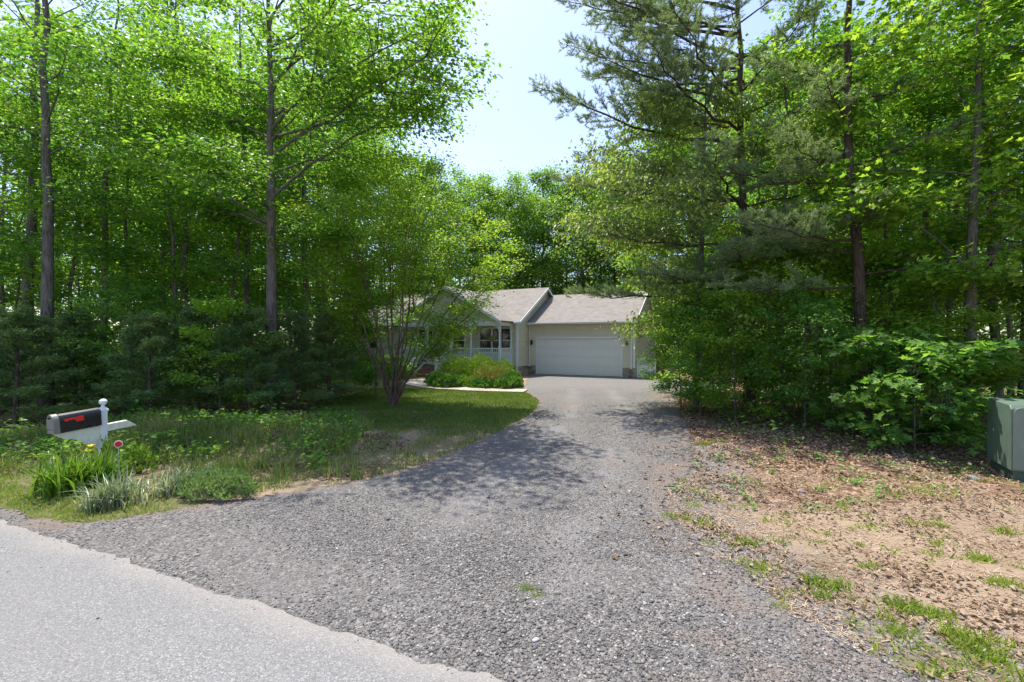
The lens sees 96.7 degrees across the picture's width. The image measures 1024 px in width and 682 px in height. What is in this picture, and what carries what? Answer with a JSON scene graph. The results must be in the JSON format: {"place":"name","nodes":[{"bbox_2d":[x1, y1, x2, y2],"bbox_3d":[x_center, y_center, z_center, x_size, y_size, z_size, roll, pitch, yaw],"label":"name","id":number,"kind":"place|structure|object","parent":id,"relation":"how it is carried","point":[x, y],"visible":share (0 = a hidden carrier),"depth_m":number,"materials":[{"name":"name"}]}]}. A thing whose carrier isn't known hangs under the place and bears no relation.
{"place":"outdoors","nodes":[
{"label":"outdoors","id":0,"kind":"place"},
{"bbox_2d":[0,519,504,681],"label":"road","id":1,"kind":"structure","parent":0,"point":[52,609],"depth_m":3.07,"materials":[{"name":"grey asphalt"}]},
{"bbox_2d":[187,387,537,436],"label":"grass","id":2,"kind":"structure","parent":0,"point":[468,395],"depth_m":13.50,"materials":[{"name":"green plant"}]},
{"bbox_2d":[0,374,919,681],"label":"driveway","id":3,"kind":"structure","parent":0,"point":[572,394],"depth_m":4.32,"materials":[{"name":"grey gravel"}]},
{"bbox_2d":[0,432,754,621],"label":"gravel","id":4,"kind":"structure","parent":3,"relation":"on","point":[428,512],"depth_m":5.19,"materials":[{"name":"grey gravel"}]},
{"bbox_2d":[0,345,1023,681],"bbox_3d":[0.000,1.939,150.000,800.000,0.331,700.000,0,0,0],"label":"ground","id":5,"kind":"structure","parent":0,"point":[884,535],"depth_m":5.40,"materials":[{"name":"soil"}]},
{"bbox_2d":[0,129,75,389],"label":"young tree","id":6,"kind":"object","parent":5,"relation":"on","point":[16,302],"visible":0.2,"depth_m":17.32,"materials":[{"name":"green plant"}]},
{"bbox_2d":[0,304,89,424],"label":"cedar tree","id":7,"kind":"object","parent":5,"relation":"on","point":[13,326],"visible":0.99,"depth_m":10.80,"materials":[{"name":"green plant"}]},
{"bbox_2d":[0,46,99,355],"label":"forest tree","id":8,"kind":"object","parent":5,"relation":"on","point":[2,292],"visible":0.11,"depth_m":19.65,"materials":[{"name":"green plant"}]},
{"bbox_2d":[0,1,135,314],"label":"hardwood tree","id":9,"kind":"object","parent":5,"relation":"on","point":[19,251],"visible":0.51,"depth_m":13.64,"materials":[{"name":"green plant"}]},
{"bbox_2d":[8,441,135,499],"bbox_3d":[-5.933,1.666,6.074,1.505,0.643,1.405,0,0,0],"label":"daylily plant","id":10,"kind":"object","parent":5,"relation":"on","point":[49,483],"visible":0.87,"depth_m":5.89,"materials":[{"name":"green plant"}]},
{"bbox_2d":[25,309,119,408],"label":"cedar tree","id":11,"kind":"object","parent":5,"relation":"on","point":[68,323],"visible":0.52,"depth_m":12.07,"materials":[{"name":"green plant"}]},
{"bbox_2d":[0,20,159,396],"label":"young tree","id":12,"kind":"object","parent":5,"relation":"on","point":[73,258],"visible":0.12,"depth_m":15.71,"materials":[{"name":"green plant"}]},
{"bbox_2d":[46,399,134,455],"bbox_3d":[-6.240,1.593,6.802,0.184,1.435,1.060,0,0,23],"label":"mailbox","id":13,"kind":"object","parent":5,"relation":"on","point":[90,425],"visible":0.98,"depth_m":6.67,"materials":[{"name":"plastic"}]},
{"bbox_2d":[0,463,180,521],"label":"grass","id":14,"kind":"structure","parent":5,"relation":"on","point":[23,495],"depth_m":5.52,"materials":[{"name":"green plant"}]},
{"bbox_2d":[39,446,145,492],"bbox_3d":[-5.686,1.716,6.201,1.124,0.515,1.204,0,0,-25],"label":"daylily plant","id":15,"kind":"object","parent":5,"relation":"on","point":[102,469],"visible":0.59,"depth_m":6.21,"materials":[{"name":"green plant"}]},
{"bbox_2d":[0,0,184,341],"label":"forest tree","id":16,"kind":"object","parent":5,"relation":"on","point":[28,10],"visible":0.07,"depth_m":24.78,"materials":[{"name":"green plant"}]},
{"bbox_2d":[0,0,191,402],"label":"oak tree","id":17,"kind":"object","parent":5,"relation":"on","point":[31,225],"visible":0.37,"depth_m":15.13,"materials":[{"name":"green plant"}]},
{"bbox_2d":[0,0,221,399],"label":"hardwood tree","id":18,"kind":"object","parent":5,"relation":"on","point":[103,268],"visible":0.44,"depth_m":13.84,"materials":[{"name":"green plant"}]},
{"bbox_2d":[0,0,223,416],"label":"oak tree","id":19,"kind":"object","parent":5,"relation":"on","point":[47,254],"visible":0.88,"depth_m":12.00,"materials":[{"name":"green plant"}]},
{"bbox_2d":[38,267,186,412],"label":"sapling","id":20,"kind":"object","parent":5,"relation":"on","point":[141,293],"visible":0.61,"depth_m":12.22,"materials":[{"name":"green plant"}]},
{"bbox_2d":[65,459,165,512],"bbox_3d":[-4.889,1.744,5.600,1.001,0.483,0.911,0,0,-13],"label":"liriope plant","id":21,"kind":"object","parent":5,"relation":"on","point":[125,492],"visible":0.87,"depth_m":5.51,"materials":[{"name":"green plant"}]},
{"bbox_2d":[52,43,191,385],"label":"young tree","id":22,"kind":"object","parent":5,"relation":"on","point":[83,177],"visible":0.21,"depth_m":15.85,"materials":[{"name":"green plant"}]},
{"bbox_2d":[122,441,157,474],"bbox_3d":[-5.656,1.780,6.900,0.438,0.542,0.424,0,0,0],"label":"rose bush","id":23,"kind":"object","parent":5,"relation":"on","point":[137,455],"visible":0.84,"depth_m":6.87,"materials":[{"name":"green plant"}]},
{"bbox_2d":[10,0,285,391],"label":"hardwood tree","id":24,"kind":"object","parent":5,"relation":"on","point":[163,242],"visible":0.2,"depth_m":17.39,"materials":[{"name":"green plant"}]},
{"bbox_2d":[86,310,212,413],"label":"cedar tree","id":25,"kind":"object","parent":5,"relation":"on","point":[142,332],"visible":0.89,"depth_m":11.19,"materials":[{"name":"green plant"}]},
{"bbox_2d":[25,0,287,398],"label":"hardwood tree","id":26,"kind":"object","parent":5,"relation":"on","point":[185,251],"visible":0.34,"depth_m":14.88,"materials":[{"name":"green plant"}]},
{"bbox_2d":[76,26,237,402],"bbox_3d":[-10.774,-3.795,14.152,4.255,11.856,4.008,0,0,45],"label":"young tree","id":27,"kind":"object","parent":5,"relation":"on","point":[148,216],"visible":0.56,"depth_m":13.94,"materials":[{"name":"green plant"}]},
{"bbox_2d":[67,23,263,356],"bbox_3d":[-17.053,-6.570,23.494,8.169,17.436,8.859,0,0,-31],"label":"forest tree","id":28,"kind":"object","parent":5,"relation":"on","point":[120,227],"visible":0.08,"depth_m":22.12,"materials":[{"name":"green plant"}]},
{"bbox_2d":[135,460,198,501],"bbox_3d":[-4.372,1.771,5.910,0.851,0.411,0.774,0,0,-16],"label":"liriope plant","id":29,"kind":"object","parent":5,"relation":"on","point":[165,486],"visible":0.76,"depth_m":5.86,"materials":[{"name":"green plant"}]},
{"bbox_2d":[14,0,327,358],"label":"forest tree","id":30,"kind":"object","parent":5,"relation":"on","point":[192,42],"visible":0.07,"depth_m":25.21,"materials":[{"name":"green plant"}]},
{"bbox_2d":[0,403,368,469],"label":"undergrowth","id":31,"kind":"object","parent":5,"relation":"on","point":[236,414],"visible":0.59,"depth_m":8.23,"materials":[{"name":"green plant"}]},
{"bbox_2d":[0,381,371,427],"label":"undergrowth","id":32,"kind":"object","parent":5,"relation":"on","point":[188,407],"visible":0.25,"depth_m":12.22,"materials":[{"name":"green plant"}]},
{"bbox_2d":[0,407,378,481],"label":"grass","id":33,"kind":"structure","parent":5,"relation":"on","point":[200,432],"depth_m":8.28,"materials":[{"name":"green plant"}]},
{"bbox_2d":[142,305,241,410],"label":"cedar tree","id":34,"kind":"object","parent":5,"relation":"on","point":[198,320],"visible":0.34,"depth_m":12.37,"materials":[{"name":"green plant"}]},
{"bbox_2d":[103,2,330,390],"bbox_3d":[-9.867,-5.109,16.210,6.973,14.537,7.272,0,0,-43],"label":"hardwood tree","id":35,"kind":"object","parent":5,"relation":"on","point":[246,268],"visible":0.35,"depth_m":15.77,"materials":[{"name":"green plant"}]},
{"bbox_2d":[150,290,283,413],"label":"sapling","id":36,"kind":"object","parent":5,"relation":"on","point":[213,309],"visible":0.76,"depth_m":11.47,"materials":[{"name":"green plant"}]},
{"bbox_2d":[172,464,262,500],"bbox_3d":[-3.830,1.844,5.938,1.319,0.427,0.819,0,0,20],"label":"groundcover plant","id":37,"kind":"object","parent":5,"relation":"on","point":[205,480],"visible":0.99,"depth_m":5.74,"materials":[{"name":"green plant"}]},
{"bbox_2d":[147,108,290,374],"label":"forest tree","id":38,"kind":"object","parent":5,"relation":"on","point":[221,284],"visible":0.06,"depth_m":21.53,"materials":[{"name":"green plant"}]},
{"bbox_2d":[0,406,440,481],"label":"weeds","id":39,"kind":"object","parent":5,"relation":"on","point":[370,461],"visible":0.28,"depth_m":7.93,"materials":[{"name":"green plant"}]},
{"bbox_2d":[147,29,299,401],"bbox_3d":[-8.902,-3.929,15.248,4.128,12.212,4.382,0,0,9],"label":"young tree","id":40,"kind":"object","parent":5,"relation":"on","point":[241,247],"visible":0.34,"depth_m":14.98,"materials":[{"name":"green plant"}]},
{"bbox_2d":[194,305,307,410],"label":"cedar tree","id":41,"kind":"object","parent":5,"relation":"on","point":[253,324],"visible":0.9,"depth_m":11.98,"materials":[{"name":"green plant"}]},
{"bbox_2d":[218,68,330,377],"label":"young tree","id":42,"kind":"object","parent":5,"relation":"on","point":[259,289],"visible":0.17,"depth_m":17.36,"materials":[{"name":"green plant"}]},
{"bbox_2d":[48,0,511,411],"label":"oak tree","id":43,"kind":"object","parent":5,"relation":"on","point":[336,99],"visible":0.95,"depth_m":12.05,"materials":[{"name":"green plant"}]},
{"bbox_2d":[255,308,333,408],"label":"cedar tree","id":44,"kind":"object","parent":5,"relation":"on","point":[298,323],"visible":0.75,"depth_m":13.24,"materials":[{"name":"green plant"}]},
{"bbox_2d":[206,17,387,391],"bbox_3d":[-7.857,-5.311,17.294,7.006,14.863,8.246,0,0,8],"label":"oak tree","id":45,"kind":"object","parent":5,"relation":"on","point":[305,285],"visible":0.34,"depth_m":17.17,"materials":[{"name":"green plant"}]},
{"bbox_2d":[230,58,405,361],"bbox_3d":[-12.585,-8.061,29.926,11.466,20.427,11.642,0,0,-17],"label":"forest tree","id":46,"kind":"object","parent":5,"relation":"on","point":[318,287],"visible":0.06,"depth_m":28.61,"materials":[{"name":"green plant"}]},
{"bbox_2d":[138,421,500,491],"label":"grass","id":47,"kind":"structure","parent":5,"relation":"on","point":[429,438],"depth_m":8.14,"materials":[{"name":"green plant"}]},
{"bbox_2d":[201,0,441,376],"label":"forest tree","id":48,"kind":"object","parent":5,"relation":"on","point":[293,67],"visible":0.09,"depth_m":24.35,"materials":[{"name":"green plant"}]},
{"bbox_2d":[291,311,368,403],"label":"cedar tree","id":49,"kind":"object","parent":5,"relation":"on","point":[323,338],"visible":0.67,"depth_m":14.37,"materials":[{"name":"green plant"}]},
{"bbox_2d":[281,73,386,387],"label":"young tree","id":50,"kind":"object","parent":5,"relation":"on","point":[325,210],"visible":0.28,"depth_m":15.49,"materials":[{"name":"green plant"}]},
{"bbox_2d":[229,142,532,405],"bbox_3d":[-3.526,-1.975,13.995,8.383,8.167,5.856,0,0,0],"label":"crape myrtle","id":51,"kind":"object","parent":5,"relation":"on","point":[398,254],"visible":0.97,"depth_m":13.54,"materials":[{"name":"green plant"}]},
{"bbox_2d":[327,277,434,398],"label":"sapling","id":52,"kind":"object","parent":5,"relation":"on","point":[367,376],"visible":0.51,"depth_m":15.19,"materials":[{"name":"green plant"}]},
{"bbox_2d":[360,146,489,295],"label":"forest tree","id":53,"kind":"object","parent":5,"relation":"on","point":[446,195],"visible":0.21,"depth_m":40.63,"materials":[{"name":"green plant"}]},
{"bbox_2d":[424,160,521,290],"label":"forest tree","id":54,"kind":"object","parent":5,"relation":"on","point":[478,196],"visible":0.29,"depth_m":44.57,"materials":[{"name":"green plant"}]},
{"bbox_2d":[337,286,656,377],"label":"house","id":55,"kind":"structure","parent":5,"relation":"on","point":[565,335],"depth_m":26.48,"materials":[{"name":"beige"}]},
{"bbox_2d":[479,327,510,352],"bbox_3d":[-0.997,-0.040,26.573,2.140,1.480,0.115,0,0,26],"label":"window","id":56,"kind":"structure","parent":55,"relation":"in","point":[505,334],"depth_m":26.61,"materials":[{"name":"grey glass"}]},
{"bbox_2d":[538,338,620,376],"bbox_3d":[3.760,0.905,26.026,4.930,2.090,0.037,0,0,26],"label":"garage door","id":57,"kind":"structure","parent":55,"relation":"in","point":[601,356],"depth_m":25.93,"materials":[{"name":"paint"}]},
{"bbox_2d":[442,167,562,290],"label":"forest tree","id":58,"kind":"object","parent":5,"relation":"on","point":[506,192],"visible":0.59,"depth_m":42.12,"materials":[{"name":"green plant"}]},
{"bbox_2d":[0,164,1020,355],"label":"distant woods","id":59,"kind":"object","parent":5,"relation":"on","point":[981,328],"visible":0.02,"depth_m":51.72,"materials":[{"name":"green plant"}]},
{"bbox_2d":[3,329,1018,395],"bbox_3d":[2.265,0.743,32.417,88.683,2.814,35.302,0,0,0],"label":"forest brush","id":60,"kind":"object","parent":5,"relation":"on","point":[258,357],"visible":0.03,"depth_m":26.10,"materials":[{"name":"green plant"}]},
{"bbox_2d":[484,157,608,294],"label":"forest tree","id":61,"kind":"object","parent":5,"relation":"on","point":[541,182],"visible":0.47,"depth_m":44.87,"materials":[{"name":"green plant"}]},
{"bbox_2d":[522,157,629,294],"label":"forest tree","id":62,"kind":"object","parent":5,"relation":"on","point":[555,205],"visible":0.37,"depth_m":42.34,"materials":[{"name":"green plant"}]},
{"bbox_2d":[558,145,669,313],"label":"forest tree","id":63,"kind":"object","parent":5,"relation":"on","point":[588,276],"visible":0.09,"depth_m":43.52,"materials":[{"name":"green plant"}]},
{"bbox_2d":[593,61,750,366],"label":"forest tree","id":64,"kind":"object","parent":5,"relation":"on","point":[628,262],"visible":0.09,"depth_m":32.18,"materials":[{"name":"green plant"}]},
{"bbox_2d":[634,300,738,410],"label":"sapling","id":65,"kind":"object","parent":5,"relation":"on","point":[664,340],"visible":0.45,"depth_m":12.96,"materials":[{"name":"green plant"}]},
{"bbox_2d":[528,0,873,406],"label":"pine tree","id":66,"kind":"object","parent":5,"relation":"on","point":[647,11],"visible":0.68,"depth_m":12.99,"materials":[{"name":"green plant"}]},
{"bbox_2d":[652,282,774,416],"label":"sapling","id":67,"kind":"object","parent":5,"relation":"on","point":[689,311],"visible":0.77,"depth_m":11.63,"materials":[{"name":"green plant"}]},
{"bbox_2d":[544,38,890,408],"bbox_3d":[4.990,-3.128,13.717,9.692,10.534,8.254,0,0,-20],"label":"hickory tree","id":68,"kind":"object","parent":5,"relation":"on","point":[747,107],"visible":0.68,"depth_m":12.60,"materials":[{"name":"green plant"}]},
{"bbox_2d":[634,228,811,403],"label":"sapling","id":69,"kind":"object","parent":5,"relation":"on","point":[689,324],"visible":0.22,"depth_m":14.14,"materials":[{"name":"green plant"}]},
{"bbox_2d":[678,286,805,421],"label":"sapling","id":70,"kind":"object","parent":5,"relation":"on","point":[717,392],"visible":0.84,"depth_m":10.96,"materials":[{"name":"green plant"}]},
{"bbox_2d":[512,437,1023,672],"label":"weeds","id":71,"kind":"object","parent":5,"relation":"on","point":[976,643],"visible":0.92,"depth_m":3.39,"materials":[{"name":"green plant"}]},
{"bbox_2d":[649,38,893,330],"bbox_3d":[15.386,-7.715,27.937,12.384,19.758,12.924,0,0,-42],"label":"forest tree","id":72,"kind":"object","parent":5,"relation":"on","point":[748,72],"visible":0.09,"depth_m":27.76,"materials":[{"name":"green plant"}]},
{"bbox_2d":[709,226,875,413],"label":"sapling","id":73,"kind":"object","parent":5,"relation":"on","point":[766,334],"visible":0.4,"depth_m":11.83,"materials":[{"name":"green plant"}]},
{"bbox_2d":[717,0,871,413],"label":"young tree","id":74,"kind":"object","parent":5,"relation":"on","point":[780,271],"visible":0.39,"depth_m":12.23,"materials":[{"name":"green plant"}]},
{"bbox_2d":[728,282,887,427],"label":"sapling","id":75,"kind":"object","parent":5,"relation":"on","point":[819,314],"visible":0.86,"depth_m":10.03,"materials":[{"name":"green plant"}]},
{"bbox_2d":[709,0,948,396],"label":"oak tree","id":76,"kind":"object","parent":5,"relation":"on","point":[863,234],"visible":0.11,"depth_m":16.23,"materials":[{"name":"green plant"}]},
{"bbox_2d":[729,0,934,367],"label":"forest tree","id":77,"kind":"object","parent":5,"relation":"on","point":[809,44],"visible":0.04,"depth_m":28.61,"materials":[{"name":"green plant"}]},
{"bbox_2d":[755,0,912,402],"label":"young tree","id":78,"kind":"object","parent":5,"relation":"on","point":[814,33],"visible":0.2,"depth_m":12.93,"materials":[{"name":"green plant"}]},
{"bbox_2d":[751,231,923,412],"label":"sapling","id":79,"kind":"object","parent":5,"relation":"on","point":[832,273],"visible":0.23,"depth_m":12.17,"materials":[{"name":"green plant"}]},
{"bbox_2d":[684,413,990,483],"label":"twigs","id":80,"kind":"object","parent":5,"relation":"on","point":[807,456],"visible":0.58,"depth_m":7.61,"materials":[{"name":"brown wood"}]},
{"bbox_2d":[673,385,1006,449],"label":"undergrowth","id":81,"kind":"object","parent":5,"relation":"on","point":[788,417],"visible":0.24,"depth_m":10.56,"materials":[{"name":"green plant"}]},
{"bbox_2d":[663,468,1023,681],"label":"dead grass","id":82,"kind":"structure","parent":5,"relation":"on","point":[855,576],"depth_m":4.26,"materials":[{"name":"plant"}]},
{"bbox_2d":[667,472,1023,681],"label":"fallen leaves","id":83,"kind":"object","parent":5,"relation":"on","point":[994,620],"visible":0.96,"depth_m":4.52,"materials":[{"name":"brown plant"}]},
{"bbox_2d":[669,444,1023,509],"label":"fallen leaves","id":84,"kind":"object","parent":5,"relation":"on","point":[852,479],"visible":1,"depth_m":6.72,"materials":[{"name":"brown plant"}]},
{"bbox_2d":[675,471,1023,681],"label":"grass","id":85,"kind":"structure","parent":5,"relation":"on","point":[973,557],"depth_m":4.00,"materials":[{"name":"green plant"}]},
{"bbox_2d":[676,397,1023,508],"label":"fallen leaves","id":86,"kind":"object","parent":5,"relation":"on","point":[899,453],"visible":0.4,"depth_m":8.37,"materials":[{"name":"brown plant"}]},
{"bbox_2d":[701,0,1023,423],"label":"pine tree","id":87,"kind":"object","parent":5,"relation":"on","point":[858,286],"visible":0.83,"depth_m":10.53,"materials":[{"name":"green plant"}]},
{"bbox_2d":[745,0,1023,429],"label":"hardwood tree","id":88,"kind":"object","parent":5,"relation":"on","point":[908,47],"visible":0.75,"depth_m":9.95,"materials":[{"name":"green plant"}]},
{"bbox_2d":[789,321,989,446],"bbox_3d":[7.385,0.881,9.051,2.930,2.560,2.795,0,0,-7],"label":"oak seedling","id":89,"kind":"object","parent":5,"relation":"on","point":[840,350],"visible":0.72,"depth_m":8.73,"materials":[{"name":"green plant"}]},
{"bbox_2d":[804,239,984,417],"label":"sapling","id":90,"kind":"object","parent":5,"relation":"on","point":[925,307],"visible":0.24,"depth_m":11.12,"materials":[{"name":"green plant"}]},
{"bbox_2d":[780,0,1023,410],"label":"hardwood tree","id":91,"kind":"object","parent":5,"relation":"on","point":[929,129],"visible":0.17,"depth_m":11.78,"materials":[{"name":"green plant"}]},
{"bbox_2d":[810,1,996,414],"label":"young tree","id":92,"kind":"object","parent":5,"relation":"on","point":[890,288],"visible":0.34,"depth_m":11.61,"materials":[{"name":"green plant"}]},
{"bbox_2d":[825,334,1023,456],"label":"oak seedling","id":93,"kind":"object","parent":5,"relation":"on","point":[936,357],"visible":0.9,"depth_m":7.83,"materials":[{"name":"green plant"}]},
{"bbox_2d":[835,0,1023,397],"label":"hardwood tree","id":94,"kind":"object","parent":5,"relation":"on","point":[1019,298],"visible":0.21,"depth_m":11.03,"materials":[{"name":"green plant"}]},
{"bbox_2d":[848,261,1023,417],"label":"sapling","id":95,"kind":"object","parent":5,"relation":"on","point":[928,292],"visible":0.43,"depth_m":9.55,"materials":[{"name":"green plant"}]},
{"bbox_2d":[851,0,1023,391],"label":"hardwood tree","id":96,"kind":"object","parent":5,"relation":"on","point":[996,275],"visible":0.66,"depth_m":9.18,"materials":[{"name":"green plant"}]},
{"bbox_2d":[858,335,1023,442],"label":"oak seedling","id":97,"kind":"object","parent":5,"relation":"on","point":[980,424],"visible":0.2,"depth_m":8.39,"materials":[{"name":"green plant"}]},
{"bbox_2d":[865,0,1023,397],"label":"hardwood tree","id":98,"kind":"object","parent":5,"relation":"on","point":[929,160],"visible":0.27,"depth_m":11.17,"materials":[{"name":"green plant"}]},
{"bbox_2d":[865,21,1023,403],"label":"young tree","id":99,"kind":"object","parent":5,"relation":"on","point":[1015,201],"visible":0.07,"depth_m":13.98,"materials":[{"name":"green plant"}]},
{"bbox_2d":[866,0,1023,412],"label":"young tree","id":100,"kind":"object","parent":5,"relation":"on","point":[985,307],"visible":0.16,"depth_m":11.38,"materials":[{"name":"green plant"}]},
{"bbox_2d":[891,64,1022,398],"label":"young tree","id":101,"kind":"object","parent":5,"relation":"on","point":[1007,252],"visible":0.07,"depth_m":13.01,"materials":[{"name":"green plant"}]},
{"bbox_2d":[987,398,1023,481],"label":"utility cabinet","id":102,"kind":"object","parent":5,"relation":"on","point":[1005,435],"visible":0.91,"depth_m":6.70,"materials":[{"name":"metal"}]},
{"bbox_2d":[0,0,1023,342],"label":"sky","id":103,"kind":"structure","parent":0,"point":[523,35],"materials":[{"name":"white"}]},
{"bbox_2d":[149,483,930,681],"bbox_3d":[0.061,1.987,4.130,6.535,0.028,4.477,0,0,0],"label":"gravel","id":104,"kind":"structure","parent":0,"point":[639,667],"depth_m":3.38,"materials":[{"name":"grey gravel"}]},
{"bbox_2d":[439,401,692,469],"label":"gravel","id":105,"kind":"structure","parent":0,"point":[553,420],"depth_m":9.79,"materials":[{"name":"grey gravel"}]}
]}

